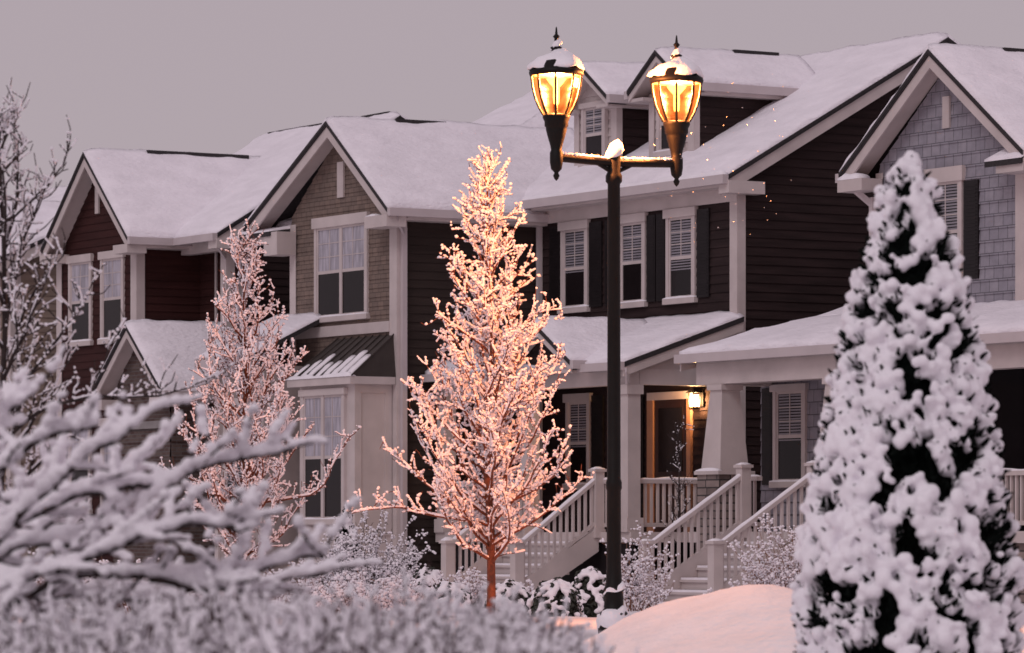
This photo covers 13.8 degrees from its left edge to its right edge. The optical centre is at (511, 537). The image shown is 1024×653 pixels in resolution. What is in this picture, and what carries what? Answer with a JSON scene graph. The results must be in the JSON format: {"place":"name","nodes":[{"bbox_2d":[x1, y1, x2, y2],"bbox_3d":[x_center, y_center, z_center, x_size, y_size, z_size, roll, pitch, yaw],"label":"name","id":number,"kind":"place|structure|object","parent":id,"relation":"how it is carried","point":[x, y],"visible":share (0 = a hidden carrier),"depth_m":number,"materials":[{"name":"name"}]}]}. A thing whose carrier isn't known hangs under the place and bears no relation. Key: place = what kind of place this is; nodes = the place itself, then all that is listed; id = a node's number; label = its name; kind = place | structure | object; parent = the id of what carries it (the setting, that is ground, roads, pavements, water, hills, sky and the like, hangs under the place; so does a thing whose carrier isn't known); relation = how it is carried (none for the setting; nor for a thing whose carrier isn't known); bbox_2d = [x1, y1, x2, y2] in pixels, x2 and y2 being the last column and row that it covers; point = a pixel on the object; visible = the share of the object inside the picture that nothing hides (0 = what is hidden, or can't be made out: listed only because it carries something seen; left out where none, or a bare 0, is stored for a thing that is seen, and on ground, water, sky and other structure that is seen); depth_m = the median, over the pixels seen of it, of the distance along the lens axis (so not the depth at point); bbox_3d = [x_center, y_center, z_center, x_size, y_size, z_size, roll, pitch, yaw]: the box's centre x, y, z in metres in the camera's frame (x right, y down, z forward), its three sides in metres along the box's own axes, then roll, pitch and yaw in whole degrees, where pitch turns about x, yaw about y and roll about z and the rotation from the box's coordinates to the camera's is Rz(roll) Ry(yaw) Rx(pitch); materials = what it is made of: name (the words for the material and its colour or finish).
{"place":"outdoors","nodes":[
{"label":"outdoors","id":0,"kind":"place"},
{"bbox_2d":[408,582,430,592],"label":"boxwood shrub","id":1,"kind":"object","parent":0,"point":[419,584],"visible":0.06,"depth_m":57.91,"materials":[{"name":"white plant"}]},
{"bbox_2d":[0,0,1023,195],"label":"sky","id":2,"kind":"structure","parent":0,"point":[200,76],"materials":[{"name":"grey"}]},
{"bbox_2d":[12,584,1023,652],"bbox_3d":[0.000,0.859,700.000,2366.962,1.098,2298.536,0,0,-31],"label":"snow ground","id":3,"kind":"structure","parent":0,"point":[755,618],"depth_m":27.14,"materials":[{"name":"white snow"}]},
{"bbox_2d":[0,186,66,557],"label":"beige townhouse","id":4,"kind":"structure","parent":3,"relation":"on","point":[48,208],"depth_m":93.20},
{"bbox_2d":[32,552,52,609],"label":"snowy shrub","id":5,"kind":"object","parent":3,"relation":"on","point":[39,581],"visible":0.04,"depth_m":55.85,"materials":[{"name":"white snow"}]},
{"bbox_2d":[66,557,131,608],"bbox_3d":[-5.523,0.550,56.002,1.124,0.912,1.102,0,0,-31],"label":"snowy shrub","id":6,"kind":"object","parent":3,"relation":"on","point":[86,580],"visible":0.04,"depth_m":55.95,"materials":[{"name":"white snow"}]},
{"bbox_2d":[0,77,237,634],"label":"bare winter tree","id":7,"kind":"object","parent":3,"relation":"on","point":[10,287],"visible":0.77,"depth_m":24.98,"materials":[{"name":"white plant"}]},
{"bbox_2d":[110,557,158,614],"bbox_3d":[-4.788,0.629,55.057,1.041,0.754,1.056,0,0,20],"label":"snowy shrub","id":8,"kind":"object","parent":3,"relation":"on","point":[126,607],"visible":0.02,"depth_m":54.95,"materials":[{"name":"white snow"}]},
{"bbox_2d":[0,344,383,618],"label":"snow laden shrub","id":9,"kind":"object","parent":3,"relation":"on","point":[38,508],"visible":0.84,"depth_m":13.90,"materials":[{"name":"white snow"}]},
{"bbox_2d":[39,111,407,581],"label":"maroon townhouse","id":10,"kind":"structure","parent":3,"relation":"on","point":[151,228],"depth_m":87.97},
{"bbox_2d":[72,299,120,505],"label":"window glass","id":11,"kind":"structure","parent":10,"relation":"in","point":[112,313],"depth_m":89.44,"materials":[{"name":"black glass"}]},
{"bbox_2d":[157,219,361,559],"bbox_3d":[-2.659,-1.198,44.019,1.653,4.201,2.007,0,0,-21],"label":"snowy young tree","id":12,"kind":"object","parent":3,"relation":"on","point":[252,467],"visible":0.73,"depth_m":43.89,"materials":[{"name":"white snow"}]},
{"bbox_2d":[262,558,326,602],"bbox_3d":[-3.091,0.638,56.027,1.086,0.736,0.998,0,0,24],"label":"snowy shrub","id":13,"kind":"object","parent":3,"relation":"on","point":[279,597],"visible":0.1,"depth_m":55.91,"materials":[{"name":"white snow"}]},
{"bbox_2d":[286,575,340,607],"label":"snowy shrub","id":14,"kind":"object","parent":3,"relation":"on","point":[311,584],"visible":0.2,"depth_m":54.78,"materials":[{"name":"white snow"}]},
{"bbox_2d":[0,560,638,652],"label":"snowy hedge","id":15,"kind":"object","parent":3,"relation":"on","point":[159,623],"visible":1,"depth_m":11.71,"materials":[{"name":"white snow"}]},
{"bbox_2d":[324,505,362,598],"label":"spruce","id":16,"kind":"object","parent":3,"relation":"on","point":[349,529],"visible":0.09,"depth_m":67.89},
{"bbox_2d":[312,581,382,612],"bbox_3d":[-1.877,0.698,47.987,0.896,0.416,0.844,0,0,-31],"label":"snowy shrub","id":17,"kind":"object","parent":3,"relation":"on","point":[360,590],"visible":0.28,"depth_m":47.85,"materials":[{"name":"white snow"}]},
{"bbox_2d":[327,567,402,599],"bbox_3d":[-1.890,0.677,53.945,0.998,0.658,0.877,0,0,-23],"label":"snowy shrub","id":18,"kind":"object","parent":3,"relation":"on","point":[344,585],"visible":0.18,"depth_m":54.02,"materials":[{"name":"white snow"}]},
{"bbox_2d":[300,510,435,589],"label":"snowy shrub","id":19,"kind":"object","parent":3,"relation":"on","point":[391,566],"visible":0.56,"depth_m":65.79,"materials":[{"name":"white snow"}]},
{"bbox_2d":[194,78,573,585],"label":"taupe shake townhouse","id":20,"kind":"structure","parent":3,"relation":"on","point":[352,216],"depth_m":80.22,"materials":[{"name":"wood"}]},
{"bbox_2d":[228,270,363,516],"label":"window glass","id":21,"kind":"structure","parent":20,"relation":"in","point":[353,281],"depth_m":80.47,"materials":[{"name":"black glass"}]},
{"bbox_2d":[357,582,419,616],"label":"snowy shrub","id":22,"kind":"object","parent":3,"relation":"on","point":[386,600],"visible":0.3,"depth_m":46.83,"materials":[{"name":"white snow"}]},
{"bbox_2d":[379,573,433,598],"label":"snowy shrub","id":23,"kind":"object","parent":3,"relation":"on","point":[411,585],"visible":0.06,"depth_m":55.86,"materials":[{"name":"white snow"}]},
{"bbox_2d":[411,565,441,587],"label":"boxwood shrub","id":24,"kind":"object","parent":3,"relation":"on","point":[432,572],"visible":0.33,"depth_m":59.87,"materials":[{"name":"white plant"}]},
{"bbox_2d":[402,593,462,617],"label":"snowy shrub","id":25,"kind":"object","parent":3,"relation":"on","point":[415,597],"visible":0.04,"depth_m":45.92,"materials":[{"name":"white snow"}]},
{"bbox_2d":[433,581,474,617],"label":"boxwood shrub","id":26,"kind":"object","parent":3,"relation":"on","point":[468,598],"visible":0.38,"depth_m":55.84,"materials":[{"name":"white plant"}]},
{"bbox_2d":[425,565,486,598],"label":"snowy shrub","id":27,"kind":"object","parent":3,"relation":"on","point":[473,587],"visible":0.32,"depth_m":57.94,"materials":[{"name":"white snow"}]},
{"bbox_2d":[346,141,594,612],"bbox_3d":[-0.338,-1.439,39.292,2.112,4.485,1.919,0,0,-31],"label":"snowy young tree","id":28,"kind":"object","parent":3,"relation":"on","point":[493,429],"visible":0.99,"depth_m":39.40,"materials":[{"name":"white plant"}]},
{"bbox_2d":[483,579,531,613],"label":"boxwood shrub","id":29,"kind":"object","parent":3,"relation":"on","point":[504,588],"visible":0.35,"depth_m":55.83,"materials":[{"name":"white plant"}]},
{"bbox_2d":[519,579,534,595],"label":"snowy shrub","id":30,"kind":"object","parent":3,"relation":"on","point":[531,587],"visible":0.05,"depth_m":61.98,"materials":[{"name":"white snow"}]},
{"bbox_2d":[526,577,586,616],"bbox_3d":[0.557,0.789,54.005,0.782,0.591,0.814,0,0,-31],"label":"boxwood shrub","id":31,"kind":"object","parent":3,"relation":"on","point":[558,591],"visible":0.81,"depth_m":53.80,"materials":[{"name":"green plant"}]},
{"bbox_2d":[571,566,605,616],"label":"boxwood shrub","id":32,"kind":"object","parent":3,"relation":"on","point":[589,583],"visible":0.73,"depth_m":55.80,"materials":[{"name":"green plant"}]},
{"bbox_2d":[526,27,703,632],"bbox_3d":[0.887,-1.705,35.999,1.669,5.190,0.484,0,0,-31],"label":"street lamp","id":33,"kind":"object","parent":3,"relation":"on","point":[560,62],"visible":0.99,"depth_m":35.95,"materials":[{"name":"black metal"}]},
{"bbox_2d":[599,520,680,610],"bbox_3d":[1.849,0.425,61.896,1.122,1.363,1.290,0,0,-13],"label":"snowy shrub","id":34,"kind":"object","parent":3,"relation":"on","point":[641,580],"visible":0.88,"depth_m":61.83,"materials":[{"name":"white snow"}]},
{"bbox_2d":[658,415,694,553],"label":"porch sapling","id":35,"kind":"object","parent":3,"relation":"on","point":[678,466],"visible":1,"depth_m":69.97,"materials":[{"name":"brown plant"}]},
{"bbox_2d":[420,32,959,599],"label":"dark brown townhouse","id":36,"kind":"structure","parent":3,"relation":"on","point":[764,224],"depth_m":76.33,"materials":[{"name":"brown wood"}]},
{"bbox_2d":[565,126,690,481],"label":"window glass","id":37,"kind":"structure","parent":36,"relation":"in","point":[680,279],"depth_m":79.30,"materials":[{"name":"black glass"}]},
{"bbox_2d":[654,399,685,531],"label":"front door","id":38,"kind":"structure","parent":36,"relation":"in","point":[674,403],"depth_m":76.97,"materials":[{"name":"brown wood"}]},
{"bbox_2d":[659,484,680,520],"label":"door panel","id":39,"kind":"structure","parent":36,"relation":"in","point":[660,485],"depth_m":76.88,"materials":[{"name":"wood"}]},
{"bbox_2d":[686,387,703,409],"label":"porch lantern","id":40,"kind":"object","parent":36,"relation":"attached to","point":[695,390],"visible":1,"depth_m":75.81,"materials":[{"name":"black metal"}]},
{"bbox_2d":[728,568,776,587],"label":"snowy shrub","id":41,"kind":"object","parent":3,"relation":"on","point":[745,579],"visible":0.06,"depth_m":60.02,"materials":[{"name":"white snow"}]},
{"bbox_2d":[726,513,827,593],"bbox_3d":[4.121,0.325,60.097,1.991,1.565,1.798,0,0,-31],"label":"snowy shrub","id":42,"kind":"object","parent":3,"relation":"on","point":[785,577],"visible":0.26,"depth_m":59.69,"materials":[{"name":"white snow"}]},
{"bbox_2d":[636,43,1023,604],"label":"grey shingle townhouse","id":43,"kind":"structure","parent":3,"relation":"on","point":[952,115],"depth_m":69.39,"materials":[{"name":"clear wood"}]},
{"bbox_2d":[779,233,956,478],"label":"window glass","id":44,"kind":"structure","parent":43,"relation":"in","point":[789,451],"depth_m":71.80,"materials":[{"name":"black glass"}]},
{"bbox_2d":[789,150,1023,652],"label":"snowy arborvitae","id":45,"kind":"object","parent":3,"relation":"on","point":[907,530],"visible":1,"depth_m":19.69,"materials":[{"name":"white snow"}]}
]}

